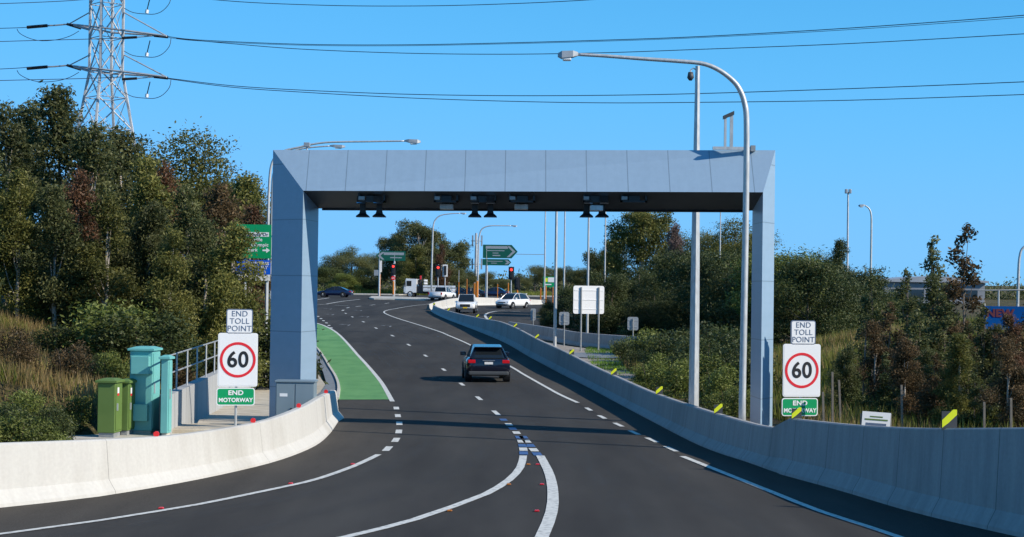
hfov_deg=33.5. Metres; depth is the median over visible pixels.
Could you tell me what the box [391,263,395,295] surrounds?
traffic light
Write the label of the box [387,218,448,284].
tree
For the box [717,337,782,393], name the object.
shrub
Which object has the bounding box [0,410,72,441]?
shrub
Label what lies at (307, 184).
toll gantry
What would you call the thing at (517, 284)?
traffic light
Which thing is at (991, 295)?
woodland
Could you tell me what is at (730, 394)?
shrub
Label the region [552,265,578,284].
tree
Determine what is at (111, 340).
shrub
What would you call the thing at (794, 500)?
edge line
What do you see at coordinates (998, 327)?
tree
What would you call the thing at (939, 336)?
tree
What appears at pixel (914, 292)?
window
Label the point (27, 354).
shrub
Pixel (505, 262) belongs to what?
direction sign
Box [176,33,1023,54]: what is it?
power line
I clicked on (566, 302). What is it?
bush
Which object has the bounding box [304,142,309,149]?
rooftop camera
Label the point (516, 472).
lane line
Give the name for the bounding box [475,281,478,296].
orange post
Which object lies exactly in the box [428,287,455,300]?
pickup truck
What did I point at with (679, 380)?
shrub
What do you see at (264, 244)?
direction sign
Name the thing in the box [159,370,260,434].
retaining wall
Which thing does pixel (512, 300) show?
white suv
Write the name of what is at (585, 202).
window
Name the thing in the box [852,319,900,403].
tree
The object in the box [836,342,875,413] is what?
tree
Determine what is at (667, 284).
bush
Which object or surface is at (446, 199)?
camera rack
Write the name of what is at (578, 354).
dark strip
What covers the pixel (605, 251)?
light pole
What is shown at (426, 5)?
power line
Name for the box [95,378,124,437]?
utility cabinet
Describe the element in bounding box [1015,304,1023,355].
tree
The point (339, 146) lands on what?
street lamp
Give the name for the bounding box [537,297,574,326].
bush
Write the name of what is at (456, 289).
dark car
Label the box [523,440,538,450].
lane dashes
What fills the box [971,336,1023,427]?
tree
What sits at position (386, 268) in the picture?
tree
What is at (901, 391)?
tree stake
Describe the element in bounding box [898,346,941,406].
tree
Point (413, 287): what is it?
crane truck
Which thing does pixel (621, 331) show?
lawn strip
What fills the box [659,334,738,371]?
shrub
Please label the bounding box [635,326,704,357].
shrub
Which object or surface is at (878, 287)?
bush
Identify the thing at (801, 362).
speed sign
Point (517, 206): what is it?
flash unit
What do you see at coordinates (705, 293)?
bush
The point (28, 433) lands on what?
shrub
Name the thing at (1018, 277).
street lamp
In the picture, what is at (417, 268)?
tree
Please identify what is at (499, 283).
tree
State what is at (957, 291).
tree
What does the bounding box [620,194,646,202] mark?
camera rack
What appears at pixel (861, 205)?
street lamp
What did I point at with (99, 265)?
tree
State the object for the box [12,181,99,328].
tree
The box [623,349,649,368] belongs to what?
shrub
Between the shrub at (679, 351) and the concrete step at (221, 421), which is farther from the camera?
the shrub at (679, 351)
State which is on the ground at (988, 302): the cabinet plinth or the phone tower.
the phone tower
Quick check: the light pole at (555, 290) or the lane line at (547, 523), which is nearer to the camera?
the lane line at (547, 523)
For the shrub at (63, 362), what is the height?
1.465 m
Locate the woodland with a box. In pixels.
[317,260,1023,299]
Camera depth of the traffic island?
215.63 m
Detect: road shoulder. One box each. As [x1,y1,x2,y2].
[0,400,398,532]
[386,305,1016,536]
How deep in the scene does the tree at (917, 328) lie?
51.89 m
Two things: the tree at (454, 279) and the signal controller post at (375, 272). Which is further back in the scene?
the tree at (454, 279)
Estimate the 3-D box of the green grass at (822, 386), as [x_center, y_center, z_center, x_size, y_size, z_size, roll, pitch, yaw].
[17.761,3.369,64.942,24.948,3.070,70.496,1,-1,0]
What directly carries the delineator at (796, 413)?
on the concrete barrier at (973, 477)
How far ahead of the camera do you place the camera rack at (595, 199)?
44.21 m
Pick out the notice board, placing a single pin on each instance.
(875, 418)
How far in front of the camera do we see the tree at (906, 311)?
59.96 m
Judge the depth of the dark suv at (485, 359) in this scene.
68.67 m
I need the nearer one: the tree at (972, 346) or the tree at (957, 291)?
the tree at (972, 346)
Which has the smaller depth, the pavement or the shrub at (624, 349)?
the shrub at (624, 349)
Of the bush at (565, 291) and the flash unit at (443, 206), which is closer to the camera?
the flash unit at (443, 206)
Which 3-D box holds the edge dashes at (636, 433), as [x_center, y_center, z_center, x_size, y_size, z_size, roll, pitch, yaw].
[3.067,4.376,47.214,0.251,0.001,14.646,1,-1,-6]
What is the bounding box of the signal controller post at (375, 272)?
[374,261,381,289]
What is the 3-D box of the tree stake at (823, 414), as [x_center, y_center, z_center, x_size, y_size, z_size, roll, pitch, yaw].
[7.874,3.859,42.956,0.050,1.476,0.050,-1,-1,0]
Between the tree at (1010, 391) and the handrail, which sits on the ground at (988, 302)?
the tree at (1010, 391)
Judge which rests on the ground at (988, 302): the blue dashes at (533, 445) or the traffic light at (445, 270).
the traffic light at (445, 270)
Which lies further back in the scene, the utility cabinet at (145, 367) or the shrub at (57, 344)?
the shrub at (57, 344)
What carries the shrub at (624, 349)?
on the ground at (988, 302)
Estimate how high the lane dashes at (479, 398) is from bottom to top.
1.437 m
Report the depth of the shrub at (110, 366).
45.67 m
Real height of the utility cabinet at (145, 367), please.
2.267 m
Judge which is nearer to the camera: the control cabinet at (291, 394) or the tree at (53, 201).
the control cabinet at (291, 394)
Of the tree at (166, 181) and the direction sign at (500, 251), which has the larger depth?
the direction sign at (500, 251)
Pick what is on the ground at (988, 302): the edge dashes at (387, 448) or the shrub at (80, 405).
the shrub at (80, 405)
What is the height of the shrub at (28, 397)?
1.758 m
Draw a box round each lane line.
[340,455,526,536]
[535,455,558,536]
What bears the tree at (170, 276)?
on the ground at (988, 302)
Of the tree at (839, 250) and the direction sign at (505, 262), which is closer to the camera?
the tree at (839, 250)
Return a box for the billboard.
[543,277,553,286]
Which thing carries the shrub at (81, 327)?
on the ground at (988, 302)
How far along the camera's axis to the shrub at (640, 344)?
83.72 m
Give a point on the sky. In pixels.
(924, 168)
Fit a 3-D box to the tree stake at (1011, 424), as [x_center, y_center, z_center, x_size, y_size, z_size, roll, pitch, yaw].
[11.733,3.808,39.957,0.050,1.528,0.050,0,-1,0]
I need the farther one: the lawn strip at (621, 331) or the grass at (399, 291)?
the grass at (399, 291)
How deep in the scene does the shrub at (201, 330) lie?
61.18 m
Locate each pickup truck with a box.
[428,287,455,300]
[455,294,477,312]
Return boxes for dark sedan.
[317,286,353,296]
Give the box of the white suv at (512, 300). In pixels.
[495,293,529,308]
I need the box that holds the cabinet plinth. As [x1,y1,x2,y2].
[68,431,181,439]
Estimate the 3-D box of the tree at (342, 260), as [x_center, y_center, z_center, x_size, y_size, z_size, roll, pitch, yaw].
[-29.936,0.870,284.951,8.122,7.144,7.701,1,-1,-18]
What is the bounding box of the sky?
[0,0,1023,285]
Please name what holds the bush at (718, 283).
on the ground at (988, 302)
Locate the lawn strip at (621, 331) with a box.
[597,326,686,335]
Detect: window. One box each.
[373,196,381,203]
[471,196,478,203]
[486,196,494,203]
[584,195,592,203]
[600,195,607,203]
[909,289,923,297]
[965,290,977,298]
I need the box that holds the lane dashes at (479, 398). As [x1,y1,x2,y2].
[345,313,500,414]
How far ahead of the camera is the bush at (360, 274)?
274.44 m
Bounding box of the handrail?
[170,340,217,389]
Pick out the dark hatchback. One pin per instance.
(492, 291)
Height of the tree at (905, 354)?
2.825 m
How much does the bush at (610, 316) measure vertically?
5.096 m
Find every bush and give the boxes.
[318,265,353,290]
[325,272,364,291]
[345,267,383,291]
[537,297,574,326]
[538,305,552,324]
[541,282,590,326]
[551,293,595,331]
[570,269,639,334]
[610,261,670,333]
[618,243,707,329]
[620,286,685,337]
[649,249,747,336]
[658,246,747,330]
[686,248,795,337]
[706,260,820,345]
[715,244,856,345]
[738,252,867,344]
[790,265,894,326]
[819,279,909,332]
[833,263,893,297]
[873,290,931,324]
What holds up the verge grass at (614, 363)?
on the ground at (988, 302)
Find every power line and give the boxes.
[0,0,76,3]
[0,38,117,41]
[0,77,118,80]
[168,15,1023,44]
[168,17,1023,45]
[168,78,1023,95]
[171,79,1023,102]
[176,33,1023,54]
[219,0,583,5]
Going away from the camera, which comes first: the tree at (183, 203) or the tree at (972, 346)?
the tree at (972, 346)
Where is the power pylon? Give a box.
[17,0,170,183]
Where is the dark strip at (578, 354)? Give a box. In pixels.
[574,352,619,357]
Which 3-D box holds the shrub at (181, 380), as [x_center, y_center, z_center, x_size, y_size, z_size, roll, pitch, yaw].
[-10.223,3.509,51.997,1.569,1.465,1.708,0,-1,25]
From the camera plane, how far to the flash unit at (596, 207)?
44.25 m
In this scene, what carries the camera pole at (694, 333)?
on the ground at (988, 302)
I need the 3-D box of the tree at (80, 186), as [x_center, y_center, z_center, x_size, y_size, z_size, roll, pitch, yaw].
[-15.689,-0.552,61.674,2.234,6.657,2.362,1,-1,-29]
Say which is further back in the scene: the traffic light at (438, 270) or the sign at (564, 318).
the traffic light at (438, 270)
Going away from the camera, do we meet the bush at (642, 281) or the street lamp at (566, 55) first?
the street lamp at (566, 55)
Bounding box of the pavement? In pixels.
[263,292,406,294]
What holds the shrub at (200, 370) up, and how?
on the ground at (988, 302)
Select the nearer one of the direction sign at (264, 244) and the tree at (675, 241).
the direction sign at (264, 244)
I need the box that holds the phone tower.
[472,233,482,277]
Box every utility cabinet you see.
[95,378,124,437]
[121,378,136,434]
[127,346,162,433]
[159,355,174,435]
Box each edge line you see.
[0,454,380,534]
[317,323,393,400]
[383,304,579,402]
[680,456,902,536]
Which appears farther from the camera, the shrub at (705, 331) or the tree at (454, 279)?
the tree at (454, 279)
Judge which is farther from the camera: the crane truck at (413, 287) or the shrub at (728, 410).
the crane truck at (413, 287)
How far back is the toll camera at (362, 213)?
45.85 m
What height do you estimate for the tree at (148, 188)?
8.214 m
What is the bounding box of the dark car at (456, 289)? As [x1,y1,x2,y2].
[452,287,464,291]
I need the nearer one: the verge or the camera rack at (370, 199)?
the camera rack at (370, 199)
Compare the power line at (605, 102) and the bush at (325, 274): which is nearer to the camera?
the power line at (605, 102)
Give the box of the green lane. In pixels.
[317,324,387,399]
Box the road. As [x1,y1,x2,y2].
[0,295,892,536]
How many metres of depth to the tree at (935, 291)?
61.82 m
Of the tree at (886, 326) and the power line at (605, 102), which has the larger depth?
the power line at (605, 102)
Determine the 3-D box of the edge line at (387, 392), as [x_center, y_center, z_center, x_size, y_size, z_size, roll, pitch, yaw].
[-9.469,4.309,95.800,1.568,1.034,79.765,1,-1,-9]
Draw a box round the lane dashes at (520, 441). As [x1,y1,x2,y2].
[505,423,527,450]
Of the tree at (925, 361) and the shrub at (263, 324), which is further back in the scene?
the shrub at (263, 324)
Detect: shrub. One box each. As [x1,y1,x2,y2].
[0,322,51,371]
[0,388,53,422]
[0,400,44,439]
[0,410,52,442]
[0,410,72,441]
[23,321,90,356]
[32,400,81,439]
[34,340,99,384]
[38,390,97,431]
[39,427,71,440]
[41,292,166,362]
[77,302,217,381]
[84,346,129,381]
[85,353,103,366]
[160,356,209,385]
[160,360,202,388]
[194,314,265,372]
[198,295,330,388]
[256,312,270,341]
[608,338,645,363]
[615,326,662,354]
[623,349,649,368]
[628,357,672,389]
[632,335,669,355]
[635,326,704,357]
[638,327,709,370]
[638,348,685,380]
[647,357,706,398]
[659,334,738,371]
[673,349,738,384]
[680,361,738,403]
[681,319,777,359]
[699,321,781,367]
[699,387,749,417]
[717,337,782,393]
[717,385,746,406]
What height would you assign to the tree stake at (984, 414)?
1.384 m
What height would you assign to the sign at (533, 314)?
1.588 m
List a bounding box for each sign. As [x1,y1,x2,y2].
[216,309,257,425]
[237,224,271,382]
[376,251,405,295]
[482,259,510,297]
[483,245,517,294]
[531,308,535,324]
[559,312,568,345]
[573,286,603,350]
[627,317,637,335]
[781,320,820,415]
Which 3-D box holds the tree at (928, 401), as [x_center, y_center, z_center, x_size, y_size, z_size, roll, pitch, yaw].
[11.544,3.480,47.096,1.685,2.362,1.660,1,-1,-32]
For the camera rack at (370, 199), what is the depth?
45.18 m
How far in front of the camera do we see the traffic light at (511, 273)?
204.96 m
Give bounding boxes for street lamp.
[267,139,420,358]
[269,145,344,312]
[431,213,465,290]
[477,225,516,296]
[558,50,749,419]
[858,204,871,272]
[1016,246,1023,305]
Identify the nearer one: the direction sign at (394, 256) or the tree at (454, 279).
the direction sign at (394, 256)
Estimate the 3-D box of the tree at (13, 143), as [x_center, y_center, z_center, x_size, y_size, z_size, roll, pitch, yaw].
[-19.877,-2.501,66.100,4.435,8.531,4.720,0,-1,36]
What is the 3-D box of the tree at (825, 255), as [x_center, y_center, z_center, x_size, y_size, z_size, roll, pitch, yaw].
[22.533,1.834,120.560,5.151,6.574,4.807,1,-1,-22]
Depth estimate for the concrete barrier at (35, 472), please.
31.65 m
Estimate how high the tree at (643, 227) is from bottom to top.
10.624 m
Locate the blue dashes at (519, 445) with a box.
[500,419,527,453]
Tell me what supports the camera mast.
on the ground at (988, 302)
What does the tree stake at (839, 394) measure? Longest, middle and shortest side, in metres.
1.634 x 0.051 x 0.050 m
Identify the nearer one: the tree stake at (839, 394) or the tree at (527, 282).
the tree stake at (839, 394)
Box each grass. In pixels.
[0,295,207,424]
[0,302,209,431]
[317,288,559,295]
[584,346,635,375]
[607,314,1023,427]
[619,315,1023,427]
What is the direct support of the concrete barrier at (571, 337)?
on the ground at (988, 302)
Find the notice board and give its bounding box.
[860,411,891,426]
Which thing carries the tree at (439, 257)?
on the ground at (988, 302)
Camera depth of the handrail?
47.70 m
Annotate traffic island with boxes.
[369,296,437,300]
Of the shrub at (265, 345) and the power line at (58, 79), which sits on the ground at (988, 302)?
the shrub at (265, 345)
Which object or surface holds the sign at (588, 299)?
on the ground at (988, 302)
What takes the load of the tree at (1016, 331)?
on the ground at (988, 302)
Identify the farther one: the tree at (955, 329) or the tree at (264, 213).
the tree at (264, 213)
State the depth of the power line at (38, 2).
182.07 m
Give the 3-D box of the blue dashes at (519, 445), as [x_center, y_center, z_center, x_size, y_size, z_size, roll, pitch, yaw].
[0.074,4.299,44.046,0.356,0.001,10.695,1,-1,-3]
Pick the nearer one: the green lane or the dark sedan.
the green lane
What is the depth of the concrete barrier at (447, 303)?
183.50 m
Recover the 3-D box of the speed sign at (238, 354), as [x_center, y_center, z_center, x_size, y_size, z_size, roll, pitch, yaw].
[-6.987,2.643,43.222,1.021,3.226,0.130,1,-1,-11]
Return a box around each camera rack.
[358,193,385,202]
[434,194,458,202]
[470,194,495,202]
[509,194,534,202]
[582,194,599,202]
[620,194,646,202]
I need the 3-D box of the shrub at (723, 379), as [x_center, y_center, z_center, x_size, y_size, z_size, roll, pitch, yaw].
[6.997,4.051,58.068,2.407,1.832,2.620,1,-1,-45]
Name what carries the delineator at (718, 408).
on the concrete barrier at (973, 477)
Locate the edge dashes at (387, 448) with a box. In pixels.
[382,407,401,450]
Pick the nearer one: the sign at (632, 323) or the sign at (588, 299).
the sign at (588, 299)
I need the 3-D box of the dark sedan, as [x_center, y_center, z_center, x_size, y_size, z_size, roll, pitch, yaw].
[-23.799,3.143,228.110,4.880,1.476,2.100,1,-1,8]
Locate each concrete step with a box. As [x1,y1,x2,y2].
[172,424,239,432]
[197,420,258,423]
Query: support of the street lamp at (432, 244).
on the traffic island
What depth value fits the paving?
51.54 m
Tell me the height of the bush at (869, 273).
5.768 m
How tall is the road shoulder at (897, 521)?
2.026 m
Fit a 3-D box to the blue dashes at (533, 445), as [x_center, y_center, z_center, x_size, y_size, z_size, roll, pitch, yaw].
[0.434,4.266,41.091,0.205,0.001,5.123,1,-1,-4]
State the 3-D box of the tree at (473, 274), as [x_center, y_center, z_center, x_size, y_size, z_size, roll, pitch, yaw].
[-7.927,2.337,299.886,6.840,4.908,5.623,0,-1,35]
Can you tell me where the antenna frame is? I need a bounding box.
[712,111,755,151]
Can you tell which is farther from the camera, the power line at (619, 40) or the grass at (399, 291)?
the grass at (399, 291)
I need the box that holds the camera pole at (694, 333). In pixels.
[687,66,699,406]
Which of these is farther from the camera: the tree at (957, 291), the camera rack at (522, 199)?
the tree at (957, 291)
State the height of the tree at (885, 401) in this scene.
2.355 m
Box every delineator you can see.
[611,368,616,374]
[656,386,662,394]
[714,404,722,413]
[791,407,801,419]
[942,410,956,429]
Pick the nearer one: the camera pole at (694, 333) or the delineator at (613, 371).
the camera pole at (694, 333)
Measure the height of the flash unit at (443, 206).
0.398 m
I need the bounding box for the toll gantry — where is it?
[269,150,774,425]
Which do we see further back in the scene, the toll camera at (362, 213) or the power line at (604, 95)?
the power line at (604, 95)
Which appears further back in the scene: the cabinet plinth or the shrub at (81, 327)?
the shrub at (81, 327)
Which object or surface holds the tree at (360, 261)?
on the ground at (988, 302)
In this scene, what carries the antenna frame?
on the toll gantry
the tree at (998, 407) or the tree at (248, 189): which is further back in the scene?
the tree at (248, 189)
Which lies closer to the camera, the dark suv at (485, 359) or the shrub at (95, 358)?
the shrub at (95, 358)
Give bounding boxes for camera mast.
[845,189,851,267]
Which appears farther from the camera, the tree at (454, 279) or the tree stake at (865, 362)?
the tree at (454, 279)
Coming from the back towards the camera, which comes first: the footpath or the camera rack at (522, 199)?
the footpath
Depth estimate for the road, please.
33.15 m
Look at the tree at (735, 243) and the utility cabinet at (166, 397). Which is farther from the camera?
the tree at (735, 243)
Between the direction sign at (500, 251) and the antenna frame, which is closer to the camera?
the antenna frame
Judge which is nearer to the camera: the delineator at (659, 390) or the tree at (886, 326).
the delineator at (659, 390)
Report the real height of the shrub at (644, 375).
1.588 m
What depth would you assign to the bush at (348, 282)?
271.63 m
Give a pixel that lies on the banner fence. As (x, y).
(995, 314)
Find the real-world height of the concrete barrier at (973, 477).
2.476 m
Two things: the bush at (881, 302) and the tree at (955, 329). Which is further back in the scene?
the bush at (881, 302)
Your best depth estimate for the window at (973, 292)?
229.91 m
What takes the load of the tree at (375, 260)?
on the ground at (988, 302)
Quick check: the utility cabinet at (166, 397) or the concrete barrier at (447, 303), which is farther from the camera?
the concrete barrier at (447, 303)
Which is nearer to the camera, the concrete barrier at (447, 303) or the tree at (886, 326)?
the tree at (886, 326)
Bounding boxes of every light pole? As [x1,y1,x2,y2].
[543,212,545,304]
[553,212,557,346]
[563,212,565,287]
[586,218,589,332]
[604,212,605,285]
[719,212,720,254]
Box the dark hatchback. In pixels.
[483,287,509,296]
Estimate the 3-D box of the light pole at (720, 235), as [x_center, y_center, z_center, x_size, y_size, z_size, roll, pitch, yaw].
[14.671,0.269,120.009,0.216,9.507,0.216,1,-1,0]
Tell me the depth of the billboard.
229.99 m
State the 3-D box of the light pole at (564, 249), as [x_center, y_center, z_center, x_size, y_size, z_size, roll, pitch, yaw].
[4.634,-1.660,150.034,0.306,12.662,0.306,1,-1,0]
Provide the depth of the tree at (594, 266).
159.03 m
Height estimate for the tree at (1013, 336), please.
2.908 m
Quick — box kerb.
[317,347,339,400]
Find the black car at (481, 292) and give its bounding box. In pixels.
[455,288,484,296]
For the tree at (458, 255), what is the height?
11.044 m
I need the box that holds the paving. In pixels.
[193,375,337,423]
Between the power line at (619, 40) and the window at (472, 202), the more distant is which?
the power line at (619, 40)
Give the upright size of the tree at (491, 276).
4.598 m
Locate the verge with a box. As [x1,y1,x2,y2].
[547,342,633,381]
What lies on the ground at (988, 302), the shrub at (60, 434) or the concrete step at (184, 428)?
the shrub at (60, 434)
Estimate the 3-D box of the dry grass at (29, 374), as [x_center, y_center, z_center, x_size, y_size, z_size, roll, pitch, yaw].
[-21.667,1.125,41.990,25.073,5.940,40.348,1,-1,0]
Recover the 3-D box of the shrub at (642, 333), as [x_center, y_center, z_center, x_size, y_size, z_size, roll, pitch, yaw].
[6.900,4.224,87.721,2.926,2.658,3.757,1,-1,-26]
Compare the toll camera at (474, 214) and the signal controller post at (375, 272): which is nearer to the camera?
the toll camera at (474, 214)
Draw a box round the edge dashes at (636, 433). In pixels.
[586,408,677,450]
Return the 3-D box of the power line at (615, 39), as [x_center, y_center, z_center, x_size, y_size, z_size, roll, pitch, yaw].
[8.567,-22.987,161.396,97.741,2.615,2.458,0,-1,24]
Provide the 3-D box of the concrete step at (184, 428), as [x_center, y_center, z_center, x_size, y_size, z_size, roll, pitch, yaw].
[-7.897,4.143,43.539,1.900,0.210,1.700,1,-1,-8]
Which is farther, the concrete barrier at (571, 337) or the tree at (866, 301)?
the concrete barrier at (571, 337)
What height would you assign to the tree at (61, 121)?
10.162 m
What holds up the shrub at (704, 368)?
on the ground at (988, 302)
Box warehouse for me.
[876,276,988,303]
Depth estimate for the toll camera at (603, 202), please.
44.75 m
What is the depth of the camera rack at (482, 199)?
44.70 m
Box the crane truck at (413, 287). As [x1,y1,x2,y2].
[403,276,454,296]
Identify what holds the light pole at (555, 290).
on the verge
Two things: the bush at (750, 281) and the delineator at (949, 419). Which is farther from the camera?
the bush at (750, 281)
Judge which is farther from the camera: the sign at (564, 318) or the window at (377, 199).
the sign at (564, 318)
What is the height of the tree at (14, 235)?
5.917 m
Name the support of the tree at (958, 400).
on the ground at (988, 302)
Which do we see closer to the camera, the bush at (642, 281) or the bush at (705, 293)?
the bush at (705, 293)
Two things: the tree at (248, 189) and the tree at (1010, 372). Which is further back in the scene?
the tree at (248, 189)
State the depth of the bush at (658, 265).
126.80 m
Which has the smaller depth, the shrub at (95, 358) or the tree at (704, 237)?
the shrub at (95, 358)
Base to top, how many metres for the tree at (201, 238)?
5.858 m
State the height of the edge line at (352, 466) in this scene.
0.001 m
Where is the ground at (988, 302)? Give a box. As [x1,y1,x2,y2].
[0,278,1023,435]
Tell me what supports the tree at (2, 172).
on the ground at (988, 302)
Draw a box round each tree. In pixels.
[0,95,52,305]
[0,97,61,290]
[0,151,10,289]
[0,168,47,323]
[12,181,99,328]
[19,80,132,283]
[25,118,145,303]
[46,190,146,319]
[47,162,108,327]
[97,121,166,242]
[109,152,184,319]
[109,197,182,339]
[118,116,270,259]
[137,223,209,358]
[146,182,222,320]
[154,159,192,272]
[161,216,241,360]
[192,218,270,387]
[194,169,270,259]
[195,179,260,314]
[218,171,270,319]
[234,201,270,325]
[318,253,353,278]
[329,244,374,276]
[364,252,384,279]
[373,232,409,288]
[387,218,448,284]
[395,253,408,287]
[397,245,430,287]
[422,233,474,284]
[430,244,452,285]
[444,267,474,285]
[453,269,480,287]
[479,270,497,286]
[491,278,513,288]
[509,273,533,291]
[525,264,550,291]
[543,267,562,290]
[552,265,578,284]
[565,268,589,284]
[580,240,628,291]
[594,212,683,299]
[661,227,732,272]
[663,221,686,323]
[700,215,784,263]
[803,249,859,300]
[824,347,862,411]
[828,237,850,270]
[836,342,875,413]
[850,275,892,367]
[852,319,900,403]
[865,301,909,387]
[870,351,898,415]
[885,267,931,360]
[885,336,932,424]
[891,308,957,404]
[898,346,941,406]
[899,291,961,392]
[909,352,946,427]
[918,235,951,351]
[921,331,987,425]
[924,222,999,369]
[937,316,974,380]
[938,323,1006,414]
[957,372,993,427]
[965,302,996,389]
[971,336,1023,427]
[975,348,1012,422]
[979,311,1023,396]
[980,313,1023,398]
[983,323,1005,376]
[988,367,1023,427]
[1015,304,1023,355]
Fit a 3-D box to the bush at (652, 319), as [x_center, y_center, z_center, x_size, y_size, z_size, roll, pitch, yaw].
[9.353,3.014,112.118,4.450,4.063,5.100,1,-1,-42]
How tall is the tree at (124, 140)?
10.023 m
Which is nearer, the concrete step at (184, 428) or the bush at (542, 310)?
the concrete step at (184, 428)
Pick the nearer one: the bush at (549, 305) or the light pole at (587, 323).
the light pole at (587, 323)
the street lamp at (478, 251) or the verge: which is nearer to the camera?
the verge
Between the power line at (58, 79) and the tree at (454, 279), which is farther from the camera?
the tree at (454, 279)
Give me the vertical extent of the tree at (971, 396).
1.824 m
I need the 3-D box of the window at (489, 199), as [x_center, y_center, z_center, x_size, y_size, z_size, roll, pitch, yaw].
[-0.563,-1.809,44.673,0.220,0.218,0.147,1,-1,0]
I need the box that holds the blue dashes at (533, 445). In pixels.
[521,436,541,454]
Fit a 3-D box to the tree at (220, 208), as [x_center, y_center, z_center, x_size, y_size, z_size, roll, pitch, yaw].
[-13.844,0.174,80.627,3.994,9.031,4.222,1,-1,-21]
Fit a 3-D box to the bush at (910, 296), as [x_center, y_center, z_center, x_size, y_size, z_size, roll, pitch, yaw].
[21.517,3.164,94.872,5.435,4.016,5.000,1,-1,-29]
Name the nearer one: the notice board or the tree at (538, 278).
the notice board
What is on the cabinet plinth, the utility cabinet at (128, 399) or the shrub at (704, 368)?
the utility cabinet at (128, 399)
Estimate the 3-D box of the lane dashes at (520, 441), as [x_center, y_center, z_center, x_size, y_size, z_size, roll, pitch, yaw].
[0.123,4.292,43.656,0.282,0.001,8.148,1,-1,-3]
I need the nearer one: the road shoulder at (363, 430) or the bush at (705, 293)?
the road shoulder at (363, 430)
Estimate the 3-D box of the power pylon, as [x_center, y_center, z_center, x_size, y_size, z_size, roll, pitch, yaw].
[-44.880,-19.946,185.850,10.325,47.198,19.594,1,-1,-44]
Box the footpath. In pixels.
[316,350,336,395]
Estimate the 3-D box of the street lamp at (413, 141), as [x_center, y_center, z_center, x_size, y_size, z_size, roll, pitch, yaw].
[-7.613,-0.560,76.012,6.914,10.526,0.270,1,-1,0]
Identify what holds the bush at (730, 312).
on the ground at (988, 302)
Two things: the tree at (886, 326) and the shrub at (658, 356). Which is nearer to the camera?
the tree at (886, 326)
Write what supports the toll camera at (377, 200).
hanging from the toll gantry
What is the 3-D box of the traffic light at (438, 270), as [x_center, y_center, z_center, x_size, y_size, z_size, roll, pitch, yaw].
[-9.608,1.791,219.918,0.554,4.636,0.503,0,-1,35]
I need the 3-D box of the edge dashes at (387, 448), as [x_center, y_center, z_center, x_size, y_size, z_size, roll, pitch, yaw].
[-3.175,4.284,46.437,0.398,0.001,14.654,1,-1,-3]
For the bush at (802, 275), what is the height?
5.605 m
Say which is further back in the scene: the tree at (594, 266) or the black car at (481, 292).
the black car at (481, 292)
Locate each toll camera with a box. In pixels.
[356,196,369,217]
[372,196,385,217]
[468,196,480,217]
[484,196,496,217]
[579,195,592,217]
[595,195,608,217]
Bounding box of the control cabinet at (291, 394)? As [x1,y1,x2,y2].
[275,379,317,415]
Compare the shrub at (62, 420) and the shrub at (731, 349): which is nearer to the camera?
the shrub at (62, 420)
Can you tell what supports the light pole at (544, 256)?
on the ground at (988, 302)
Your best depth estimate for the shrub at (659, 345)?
74.25 m
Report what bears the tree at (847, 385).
on the ground at (988, 302)
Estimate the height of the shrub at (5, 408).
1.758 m
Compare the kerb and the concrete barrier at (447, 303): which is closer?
the kerb
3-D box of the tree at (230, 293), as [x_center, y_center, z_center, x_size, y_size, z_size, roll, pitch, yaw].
[-10.194,1.437,59.937,3.479,6.485,3.687,1,-1,10]
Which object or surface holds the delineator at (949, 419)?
on the concrete barrier at (973, 477)
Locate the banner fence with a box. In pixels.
[979,289,1023,329]
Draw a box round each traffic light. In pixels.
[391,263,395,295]
[436,264,440,298]
[443,264,447,286]
[508,266,513,292]
[514,277,519,292]
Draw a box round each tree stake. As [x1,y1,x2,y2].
[822,392,824,420]
[831,372,833,421]
[838,380,841,422]
[862,337,866,397]
[900,385,902,426]
[983,402,985,427]
[1010,398,1012,426]
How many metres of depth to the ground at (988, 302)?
50.98 m
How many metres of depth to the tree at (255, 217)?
83.79 m
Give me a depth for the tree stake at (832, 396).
43.94 m
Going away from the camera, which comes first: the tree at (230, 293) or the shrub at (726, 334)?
the tree at (230, 293)
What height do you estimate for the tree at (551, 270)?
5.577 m
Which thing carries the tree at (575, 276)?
on the ground at (988, 302)
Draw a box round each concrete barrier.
[0,390,343,507]
[426,297,542,309]
[431,305,1023,536]
[508,322,672,348]
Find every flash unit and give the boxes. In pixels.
[440,202,453,209]
[514,202,527,209]
[590,203,602,210]
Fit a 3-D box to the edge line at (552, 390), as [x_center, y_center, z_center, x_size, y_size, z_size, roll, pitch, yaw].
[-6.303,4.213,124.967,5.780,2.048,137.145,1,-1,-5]
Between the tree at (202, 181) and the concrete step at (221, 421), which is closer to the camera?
the concrete step at (221, 421)
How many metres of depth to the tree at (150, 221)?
62.74 m
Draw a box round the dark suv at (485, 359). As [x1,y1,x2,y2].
[460,344,509,381]

